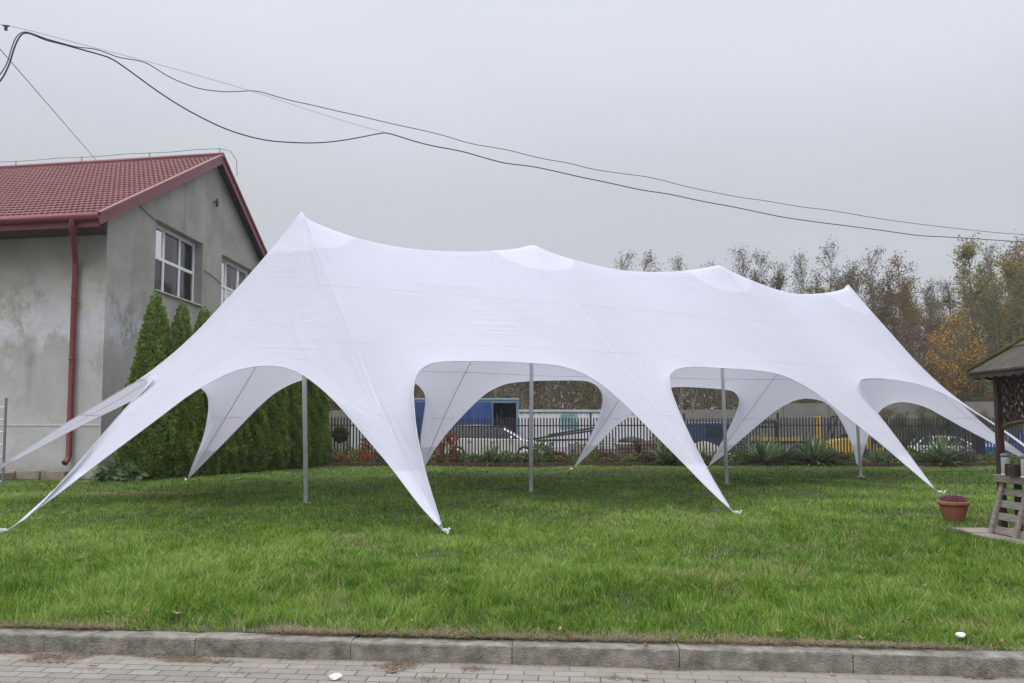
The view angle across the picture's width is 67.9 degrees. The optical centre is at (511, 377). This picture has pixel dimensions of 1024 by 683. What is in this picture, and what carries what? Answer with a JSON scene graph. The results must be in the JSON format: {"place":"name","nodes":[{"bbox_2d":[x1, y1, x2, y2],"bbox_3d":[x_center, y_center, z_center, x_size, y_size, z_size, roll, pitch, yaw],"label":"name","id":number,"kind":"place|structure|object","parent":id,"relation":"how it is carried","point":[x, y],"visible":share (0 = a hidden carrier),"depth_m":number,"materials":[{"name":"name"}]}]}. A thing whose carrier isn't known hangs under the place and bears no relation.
{"place":"outdoors","nodes":[
{"label":"outdoors","id":0,"kind":"place"},
{"bbox_2d":[0,469,70,479],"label":"path","id":1,"kind":"structure","parent":0,"point":[43,474],"depth_m":21.37,"materials":[{"name":"grey concrete"}]},
{"bbox_2d":[0,32,1020,241],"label":"overhead cable","id":2,"kind":"object","parent":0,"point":[14,47],"visible":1,"depth_m":16.34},
{"bbox_2d":[0,448,1023,650],"bbox_3d":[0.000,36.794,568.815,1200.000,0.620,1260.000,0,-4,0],"label":"ground","id":3,"kind":"structure","parent":0,"point":[431,637],"depth_m":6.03,"materials":[{"name":"green plant"}]},
{"bbox_2d":[0,398,7,486],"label":"ladder","id":4,"kind":"object","parent":3,"relation":"on","point":[4,440],"visible":0.97,"depth_m":18.54,"materials":[{"name":"metal"}]},
{"bbox_2d":[89,457,137,481],"bbox_3d":[-10.689,2.610,20.714,1.238,0.982,1.097,-1,-4,11],"label":"shrub","id":5,"kind":"object","parent":3,"relation":"on","point":[105,471],"visible":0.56,"depth_m":20.51,"materials":[{"name":"green plant"}]},
{"bbox_2d":[111,459,148,481],"bbox_3d":[-10.232,2.630,20.574,0.948,0.848,1.069,-3,-5,44],"label":"shrub","id":6,"kind":"object","parent":3,"relation":"on","point":[132,466],"visible":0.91,"depth_m":20.44,"materials":[{"name":"green plant"}]},
{"bbox_2d":[0,148,267,478],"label":"building","id":7,"kind":"structure","parent":3,"relation":"on","point":[95,255],"depth_m":22.73,"materials":[{"name":"grey paint"}]},
{"bbox_2d":[154,224,202,306],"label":"window","id":8,"kind":"structure","parent":7,"relation":"in","point":[173,271],"depth_m":28.27,"materials":[{"name":"white plastic"}]},
{"bbox_2d":[221,258,247,304],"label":"window","id":9,"kind":"structure","parent":7,"relation":"in","point":[233,275],"depth_m":32.66,"materials":[{"name":"white plastic"}]},
{"bbox_2d":[112,292,187,479],"bbox_3d":[-10.084,0.194,21.504,1.870,5.338,1.882,0,-4,0],"label":"thuja","id":10,"kind":"object","parent":3,"relation":"on","point":[142,448],"visible":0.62,"depth_m":21.05,"materials":[{"name":"green plant"}]},
{"bbox_2d":[154,301,205,477],"bbox_3d":[-9.717,0.327,22.158,1.600,5.153,1.652,0,-4,-7],"label":"thuja","id":11,"kind":"object","parent":3,"relation":"on","point":[189,413],"visible":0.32,"depth_m":21.89,"materials":[{"name":"green plant"}]},
{"bbox_2d":[182,306,231,475],"bbox_3d":[-9.398,0.372,22.875,1.561,5.180,1.589,-1,-4,22],"label":"thuja","id":12,"kind":"object","parent":3,"relation":"on","point":[213,464],"visible":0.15,"depth_m":22.71,"materials":[{"name":"green plant"}]},
{"bbox_2d":[220,419,253,473],"bbox_3d":[-8.924,0.450,23.923,1.662,5.122,1.549,1,-4,-22],"label":"thuja","id":13,"kind":"object","parent":3,"relation":"on","point":[234,462],"visible":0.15,"depth_m":23.62,"materials":[{"name":"green plant"}]},
{"bbox_2d":[230,401,276,471],"bbox_3d":[-8.606,0.553,24.985,1.652,5.046,1.600,2,-4,-30],"label":"thuja","id":14,"kind":"object","parent":3,"relation":"on","point":[259,457],"visible":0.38,"depth_m":24.52,"materials":[{"name":"green plant"}]},
{"bbox_2d":[250,386,292,469],"bbox_3d":[-8.308,0.646,26.046,1.589,5.018,1.561,0,-4,0],"label":"thuja","id":15,"kind":"object","parent":3,"relation":"on","point":[278,421],"visible":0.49,"depth_m":25.56,"materials":[{"name":"green plant"}]},
{"bbox_2d":[273,380,312,467],"bbox_3d":[-7.784,0.716,26.944,1.549,4.960,1.662,3,-5,-44],"label":"thuja","id":16,"kind":"object","parent":3,"relation":"on","point":[296,433],"visible":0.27,"depth_m":26.51,"materials":[{"name":"green plant"}]},
{"bbox_2d":[295,379,332,465],"bbox_3d":[-7.324,0.853,28.118,1.652,4.831,1.600,-3,-4,38],"label":"thuja","id":17,"kind":"object","parent":3,"relation":"on","point":[320,432],"visible":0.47,"depth_m":27.72,"materials":[{"name":"green plant"}]},
{"bbox_2d":[351,421,370,449],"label":"container","id":18,"kind":"object","parent":3,"relation":"on","point":[355,437],"visible":0.02,"depth_m":41.29,"materials":[{"name":"white plastic"}]},
{"bbox_2d":[414,398,518,454],"bbox_3d":[-2.300,2.476,38.028,5.310,2.800,2.684,0,-4,0],"label":"trailer","id":19,"kind":"object","parent":3,"relation":"on","point":[488,408],"visible":0.21,"depth_m":36.95,"materials":[{"name":"blue metal"}]},
{"bbox_2d":[435,425,545,455],"bbox_3d":[-0.868,2.812,32.890,4.740,1.542,2.100,0,-4,2],"label":"parked car","id":20,"kind":"object","parent":3,"relation":"on","point":[486,439],"visible":0.2,"depth_m":32.07,"materials":[{"name":"beige paint"}]},
{"bbox_2d":[0,615,1011,651],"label":"dry grass","id":21,"kind":"structure","parent":3,"relation":"on","point":[563,636],"depth_m":5.48,"materials":[{"name":"plant"}]},
{"bbox_2d":[0,212,1023,534],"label":"star tent","id":22,"kind":"object","parent":3,"relation":"on","point":[366,336],"visible":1,"depth_m":15.53,"materials":[{"name":"white fabric"}]},
{"bbox_2d":[513,381,542,409],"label":"tree","id":23,"kind":"object","parent":3,"relation":"on","point":[523,391],"visible":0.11,"depth_m":54.82,"materials":[{"name":"brown plant"}]},
{"bbox_2d":[536,381,560,409],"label":"tree","id":24,"kind":"object","parent":3,"relation":"on","point":[549,393],"visible":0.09,"depth_m":53.58,"materials":[{"name":"brown plant"}]},
{"bbox_2d":[529,381,571,409],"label":"tree","id":25,"kind":"object","parent":3,"relation":"on","point":[536,389],"visible":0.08,"depth_m":62.82,"materials":[{"name":"brown plant"}]},
{"bbox_2d":[545,381,575,409],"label":"tree","id":26,"kind":"object","parent":3,"relation":"on","point":[566,389],"visible":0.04,"depth_m":55.50,"materials":[{"name":"brown plant"}]},
{"bbox_2d":[533,427,592,446],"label":"steel beams","id":27,"kind":"structure","parent":3,"relation":"on","point":[564,435],"depth_m":37.66,"materials":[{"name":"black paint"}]},
{"bbox_2d":[557,381,586,409],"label":"tree","id":28,"kind":"object","parent":3,"relation":"on","point":[570,398],"visible":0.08,"depth_m":62.67,"materials":[{"name":"brown plant"}]},
{"bbox_2d":[518,410,651,448],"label":"container","id":29,"kind":"object","parent":3,"relation":"on","point":[557,414],"visible":0.28,"depth_m":41.32,"materials":[{"name":"white metal"}]},
{"bbox_2d":[570,381,601,409],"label":"tree","id":30,"kind":"object","parent":3,"relation":"on","point":[583,392],"visible":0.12,"depth_m":61.30,"materials":[{"name":"brown plant"}]},
{"bbox_2d":[581,381,601,409],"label":"tree","id":31,"kind":"object","parent":3,"relation":"on","point":[592,393],"visible":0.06,"depth_m":59.51,"materials":[{"name":"brown plant"}]},
{"bbox_2d":[612,250,636,270],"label":"tree","id":32,"kind":"object","parent":3,"relation":"on","point":[627,257],"visible":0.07,"depth_m":54.78,"materials":[{"name":"grey plant"}]},
{"bbox_2d":[617,444,639,456],"bbox_3d":[5.266,3.331,34.361,1.100,0.615,0.820,0,-4,0],"label":"brick pallet","id":33,"kind":"object","parent":3,"relation":"on","point":[629,449],"visible":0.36,"depth_m":34.05,"materials":[{"name":"brown brick"}]},
{"bbox_2d":[322,353,965,435],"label":"wood","id":34,"kind":"object","parent":3,"relation":"on","point":[686,404],"visible":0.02,"depth_m":85.67,"materials":[{"name":"brown plant"}]},
{"bbox_2d":[637,247,658,271],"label":"tree","id":35,"kind":"object","parent":3,"relation":"on","point":[647,261],"visible":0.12,"depth_m":57.05,"materials":[{"name":"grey plant"}]},
{"bbox_2d":[317,462,995,466],"bbox_3d":[5.390,3.202,27.857,25.180,0.174,0.076,0,-4,0],"label":"bed edging","id":36,"kind":"object","parent":3,"relation":"on","point":[551,464],"visible":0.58,"depth_m":27.83,"materials":[{"name":"brown soil"}]},
{"bbox_2d":[329,401,1023,453],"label":"concrete wall","id":37,"kind":"structure","parent":3,"relation":"on","point":[804,410],"depth_m":49.91,"materials":[{"name":"grey concrete"}]},
{"bbox_2d":[665,252,698,409],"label":"tree","id":38,"kind":"object","parent":3,"relation":"on","point":[687,389],"visible":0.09,"depth_m":54.25,"materials":[{"name":"brown plant"}]},
{"bbox_2d":[693,257,719,418],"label":"tree","id":39,"kind":"object","parent":3,"relation":"on","point":[703,405],"visible":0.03,"depth_m":56.35,"materials":[{"name":"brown plant"}]},
{"bbox_2d":[660,422,752,453],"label":"van","id":40,"kind":"object","parent":3,"relation":"on","point":[708,433],"visible":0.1,"depth_m":40.14,"materials":[{"name":"blue paint"}]},
{"bbox_2d":[725,243,789,435],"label":"tree","id":41,"kind":"object","parent":3,"relation":"on","point":[743,263],"visible":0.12,"depth_m":58.07,"materials":[{"name":"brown plant"}]},
{"bbox_2d":[744,248,776,435],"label":"tree","id":42,"kind":"object","parent":3,"relation":"on","point":[755,278],"visible":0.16,"depth_m":55.87,"materials":[{"name":"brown plant"}]},
{"bbox_2d":[751,421,808,453],"bbox_3d":[12.695,2.794,35.896,2.600,2.095,1.390,0,-4,0],"label":"flatbed trailer","id":43,"kind":"object","parent":3,"relation":"on","point":[779,437],"visible":0.1,"depth_m":35.26,"materials":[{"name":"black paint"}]},
{"bbox_2d":[766,257,828,435],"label":"tree","id":44,"kind":"object","parent":3,"relation":"on","point":[779,281],"visible":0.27,"depth_m":54.90,"materials":[{"name":"brown plant"}]},
{"bbox_2d":[789,249,852,402],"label":"tree","id":45,"kind":"object","parent":3,"relation":"on","point":[800,271],"visible":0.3,"depth_m":58.27,"materials":[{"name":"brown plant"}]},
{"bbox_2d":[806,234,859,424],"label":"tree","id":46,"kind":"object","parent":3,"relation":"on","point":[833,270],"visible":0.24,"depth_m":56.61,"materials":[{"name":"brown plant"}]},
{"bbox_2d":[814,416,870,458],"bbox_3d":[14.592,2.760,34.755,3.250,2.026,1.140,0,-4,8],"label":"forklift","id":47,"kind":"object","parent":3,"relation":"on","point":[836,439],"visible":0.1,"depth_m":34.27,"materials":[{"name":"yellow paint"}]},
{"bbox_2d":[842,246,892,318],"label":"tree","id":48,"kind":"object","parent":3,"relation":"on","point":[869,282],"visible":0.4,"depth_m":56.05,"materials":[{"name":"brown plant"}]},
{"bbox_2d":[836,255,898,328],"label":"tree","id":49,"kind":"object","parent":3,"relation":"on","point":[887,276],"visible":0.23,"depth_m":57.92,"materials":[{"name":"brown plant"}]},
{"bbox_2d":[873,407,910,457],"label":"tree","id":50,"kind":"object","parent":3,"relation":"on","point":[884,413],"visible":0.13,"depth_m":45.96,"materials":[{"name":"green plant"}]},
{"bbox_2d":[879,412,917,447],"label":"tree","id":51,"kind":"object","parent":3,"relation":"on","point":[897,416],"visible":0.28,"depth_m":47.05,"materials":[{"name":"green plant"}]},
{"bbox_2d":[857,246,943,382],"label":"tree","id":52,"kind":"object","parent":3,"relation":"on","point":[893,318],"visible":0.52,"depth_m":56.05,"materials":[{"name":"green plant"}]},
{"bbox_2d":[880,274,923,357],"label":"tree","id":53,"kind":"object","parent":3,"relation":"on","point":[904,320],"visible":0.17,"depth_m":60.55,"materials":[{"name":"brown plant"}]},
{"bbox_2d":[892,280,931,413],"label":"tree","id":54,"kind":"object","parent":3,"relation":"on","point":[912,325],"visible":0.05,"depth_m":72.04,"materials":[{"name":"brown plant"}]},
{"bbox_2d":[893,278,945,381],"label":"tree","id":55,"kind":"object","parent":3,"relation":"on","point":[928,290],"visible":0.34,"depth_m":60.45,"materials":[{"name":"brown plant"}]},
{"bbox_2d":[904,405,945,448],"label":"tree","id":56,"kind":"object","parent":3,"relation":"on","point":[919,411],"visible":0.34,"depth_m":46.75,"materials":[{"name":"green plant"}]},
{"bbox_2d":[916,288,943,380],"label":"tree","id":57,"kind":"object","parent":3,"relation":"on","point":[922,292],"visible":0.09,"depth_m":65.55,"materials":[{"name":"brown plant"}]},
{"bbox_2d":[907,282,969,391],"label":"tree","id":58,"kind":"object","parent":3,"relation":"on","point":[946,299],"visible":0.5,"depth_m":57.38,"materials":[{"name":"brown plant"}]},
{"bbox_2d":[907,436,971,457],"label":"parked car","id":59,"kind":"object","parent":3,"relation":"on","point":[936,443],"visible":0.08,"depth_m":42.38,"materials":[{"name":"white paint"}]},
{"bbox_2d":[922,275,959,394],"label":"tree","id":60,"kind":"object","parent":3,"relation":"on","point":[937,313],"visible":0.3,"depth_m":62.60,"materials":[{"name":"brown plant"}]},
{"bbox_2d":[920,330,966,395],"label":"tree","id":61,"kind":"object","parent":3,"relation":"on","point":[935,364],"visible":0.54,"depth_m":52.74,"materials":[{"name":"orange plant"}]},
{"bbox_2d":[914,295,974,375],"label":"tree","id":62,"kind":"object","parent":3,"relation":"on","point":[941,313],"visible":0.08,"depth_m":71.03,"materials":[{"name":"brown plant"}]},
{"bbox_2d":[936,494,970,521],"bbox_3d":[6.969,2.053,11.997,0.465,0.426,0.465,0,-4,0],"label":"flower pot","id":63,"kind":"object","parent":3,"relation":"on","point":[954,508],"visible":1,"depth_m":11.86,"materials":[{"name":"ceramic"}]},
{"bbox_2d":[922,276,986,397],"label":"tree","id":64,"kind":"object","parent":3,"relation":"on","point":[958,313],"visible":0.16,"depth_m":64.99,"materials":[{"name":"brown plant"}]},
{"bbox_2d":[920,312,990,400],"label":"tree","id":65,"kind":"object","parent":3,"relation":"on","point":[955,322],"visible":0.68,"depth_m":54.01,"materials":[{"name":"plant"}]},
{"bbox_2d":[950,365,993,414],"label":"tree","id":66,"kind":"object","parent":3,"relation":"on","point":[969,397],"visible":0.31,"depth_m":52.09,"materials":[{"name":"green plant"}]},
{"bbox_2d":[951,350,993,401],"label":"tree","id":67,"kind":"object","parent":3,"relation":"on","point":[976,360],"visible":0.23,"depth_m":53.35,"materials":[{"name":"orange plant"}]},
{"bbox_2d":[940,233,1023,398],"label":"tree","id":68,"kind":"object","parent":3,"relation":"on","point":[965,253],"visible":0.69,"depth_m":57.02,"materials":[{"name":"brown plant"}]},
{"bbox_2d":[957,250,1015,391],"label":"tree","id":69,"kind":"object","parent":3,"relation":"on","point":[996,283],"visible":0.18,"depth_m":65.84,"materials":[{"name":"green plant"}]},
{"bbox_2d":[951,528,1023,544],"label":"paving","id":70,"kind":"structure","parent":3,"relation":"on","point":[982,532],"depth_m":10.40,"materials":[{"name":"grey concrete"}]},
{"bbox_2d":[965,335,1023,527],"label":"gazebo","id":71,"kind":"object","parent":70,"relation":"on","point":[1000,366],"visible":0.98,"depth_m":10.64,"materials":[{"name":"brown wood"}]},
{"bbox_2d":[987,474,1023,538],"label":"pallet counter","id":72,"kind":"object","parent":70,"relation":"on","point":[1017,506],"visible":0.88,"depth_m":10.35,"materials":[{"name":"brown wood"}]},
{"bbox_2d":[1004,464,1020,476],"bbox_3d":[6.780,1.247,10.223,0.188,0.165,0.181,0,-4,0],"label":"crate","id":73,"kind":"object","parent":72,"relation":"on","point":[1013,470],"visible":0.98,"depth_m":10.16,"materials":[{"name":"brown wood"}]},
{"bbox_2d":[972,241,1023,393],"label":"tree","id":74,"kind":"object","parent":3,"relation":"on","point":[993,298],"visible":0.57,"depth_m":54.94,"materials":[{"name":"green plant"}]},
{"bbox_2d":[985,432,1023,458],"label":"parked car","id":75,"kind":"object","parent":3,"relation":"on","point":[1008,442],"visible":0.05,"depth_m":36.00,"materials":[{"name":"blue paint"}]},
{"bbox_2d":[986,229,1023,397],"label":"tree","id":76,"kind":"object","parent":3,"relation":"on","point":[1009,253],"visible":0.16,"depth_m":58.12,"materials":[{"name":"green plant"}]},
{"bbox_2d":[995,255,1023,339],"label":"tree","id":77,"kind":"object","parent":3,"relation":"on","point":[1008,287],"visible":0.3,"depth_m":57.86,"materials":[{"name":"green plant"}]},
{"bbox_2d":[999,236,1023,343],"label":"tree","id":78,"kind":"object","parent":3,"relation":"on","point":[1019,249],"visible":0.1,"depth_m":59.22,"materials":[{"name":"green plant"}]},
{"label":"flower bed","id":79,"kind":"structure","parent":3,"relation":"on","visible":0},
{"bbox_2d":[331,426,349,451],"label":"topiary tree","id":80,"kind":"object","parent":79,"relation":"on","point":[337,431],"visible":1,"depth_m":28.67,"materials":[{"name":"green plant"}]},
{"bbox_2d":[347,447,370,462],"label":"shrub","id":81,"kind":"object","parent":79,"relation":"on","point":[358,451],"visible":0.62,"depth_m":28.15,"materials":[{"name":"green plant"}]},
{"bbox_2d":[358,437,379,461],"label":"shrub","id":82,"kind":"object","parent":79,"relation":"on","point":[365,441],"visible":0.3,"depth_m":28.42,"materials":[{"name":"brown plant"}]},
{"bbox_2d":[434,432,459,462],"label":"shrub","id":83,"kind":"object","parent":79,"relation":"on","point":[450,441],"visible":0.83,"depth_m":28.20,"materials":[{"name":"brown plant"}]},
{"bbox_2d":[474,442,515,465],"bbox_3d":[-0.729,2.822,28.342,2.009,0.926,1.955,-1,-4,15],"label":"yucca","id":84,"kind":"object","parent":79,"relation":"on","point":[490,455],"visible":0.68,"depth_m":28.09,"materials":[{"name":"green plant"}]},
{"bbox_2d":[497,450,520,462],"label":"shrub","id":85,"kind":"object","parent":79,"relation":"on","point":[511,453],"visible":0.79,"depth_m":28.18,"materials":[{"name":"green plant"}]},
{"bbox_2d":[533,440,553,465],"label":"shrub","id":86,"kind":"object","parent":79,"relation":"on","point":[542,445],"visible":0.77,"depth_m":28.24,"materials":[{"name":"green plant"}]},
{"bbox_2d":[545,450,570,463],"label":"shrub","id":87,"kind":"object","parent":79,"relation":"on","point":[562,454],"visible":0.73,"depth_m":28.15,"materials":[{"name":"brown plant"}]},
{"bbox_2d":[593,451,618,462],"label":"shrub","id":88,"kind":"object","parent":79,"relation":"on","point":[605,454],"visible":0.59,"depth_m":28.21,"materials":[{"name":"brown plant"}]},
{"bbox_2d":[309,413,1023,459],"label":"metal fence","id":89,"kind":"object","parent":79,"relation":"on","point":[870,438],"visible":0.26,"depth_m":29.19,"materials":[{"name":"grey metal"}]},
{"bbox_2d":[637,440,705,465],"bbox_3d":[5.748,2.704,28.200,2.516,1.145,2.566,2,-4,-23],"label":"yucca","id":90,"kind":"object","parent":79,"relation":"on","point":[666,454],"visible":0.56,"depth_m":27.88,"materials":[{"name":"green plant"}]},
{"bbox_2d":[324,452,1020,465],"bbox_3d":[7.411,3.101,28.509,29.388,0.614,1.350,0,-4,0],"label":"ground cover","id":91,"kind":"object","parent":79,"relation":"on","point":[1014,459],"visible":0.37,"depth_m":28.11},
{"bbox_2d":[731,449,754,462],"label":"shrub","id":92,"kind":"object","parent":79,"relation":"on","point":[739,453],"visible":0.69,"depth_m":28.22,"materials":[{"name":"green plant"}]},
{"bbox_2d":[738,433,799,465],"bbox_3d":[9.349,2.626,28.254,2.760,1.308,2.836,3,-5,-43],"label":"yucca","id":93,"kind":"object","parent":79,"relation":"on","point":[766,453],"visible":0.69,"depth_m":27.94,"materials":[{"name":"green plant"}]},
{"bbox_2d":[774,445,805,465],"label":"shrub","id":94,"kind":"object","parent":79,"relation":"on","point":[784,453],"visible":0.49,"depth_m":28.23,"materials":[{"name":"green plant"}]},
{"bbox_2d":[786,433,852,465],"bbox_3d":[11.136,2.591,28.141,2.874,1.362,2.954,1,-4,-12],"label":"yucca","id":95,"kind":"object","parent":79,"relation":"on","point":[813,453],"visible":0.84,"depth_m":27.85,"materials":[{"name":"green plant"}]},
{"bbox_2d":[864,446,893,464],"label":"shrub","id":96,"kind":"object","parent":79,"relation":"on","point":[876,455],"visible":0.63,"depth_m":28.22,"materials":[{"name":"green plant"}]},
{"bbox_2d":[906,447,929,462],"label":"shrub","id":97,"kind":"object","parent":79,"relation":"on","point":[913,450],"visible":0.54,"depth_m":28.14,"materials":[{"name":"green plant"}]},
{"bbox_2d":[911,433,981,465],"bbox_3d":[15.920,2.613,28.220,2.806,1.330,2.883,-1,-4,19],"label":"yucca","id":98,"kind":"object","parent":79,"relation":"on","point":[941,452],"visible":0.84,"depth_m":27.95,"materials":[{"name":"green plant"}]},
{"bbox_2d":[950,445,977,462],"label":"shrub","id":99,"kind":"object","parent":79,"relation":"on","point":[967,453],"visible":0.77,"depth_m":28.14,"materials":[{"name":"green plant"}]},
{"bbox_2d":[0,651,1023,682],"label":"road","id":100,"kind":"structure","parent":0,"point":[126,668],"depth_m":5.12,"materials":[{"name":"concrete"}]},
{"bbox_2d":[0,650,998,682],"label":"gutter debris","id":101,"kind":"object","parent":100,"relation":"on","point":[186,657],"visible":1,"depth_m":5.38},
{"bbox_2d":[0,627,1023,677],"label":"kerb","id":102,"kind":"structure","parent":100,"relation":"on","point":[835,659],"depth_m":5.33,"materials":[{"name":"concrete"}]},
{"bbox_2d":[0,31,1023,234],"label":"overhead cable","id":103,"kind":"object","parent":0,"point":[427,131],"visible":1,"depth_m":16.60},
{"bbox_2d":[0,0,1023,418],"label":"sky","id":104,"kind":"structure","parent":0,"point":[911,111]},
{"bbox_2d":[1000,453,1009,474],"bbox_3d":[6.800,1.195,10.477,0.114,0.300,0.114,0,-4,0],"label":"lantern","id":105,"kind":"object","parent":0,"point":[1005,458],"visible":0.84,"depth_m":10.45,"materials":[{"name":"metal"}]},
{"bbox_3d":[-7.856,-5.430,11.798,0.102,0.088,0.030,0,-4,0],"label":"cable clamp","id":106,"kind":"object","parent":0,"visible":0},
{"bbox_2d":[0,24,381,131],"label":"overhead cable","id":107,"kind":"object","parent":106,"relation":"attached to","point":[187,72],"visible":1,"depth_m":13.98,"materials":[{"name":"grey metal"}]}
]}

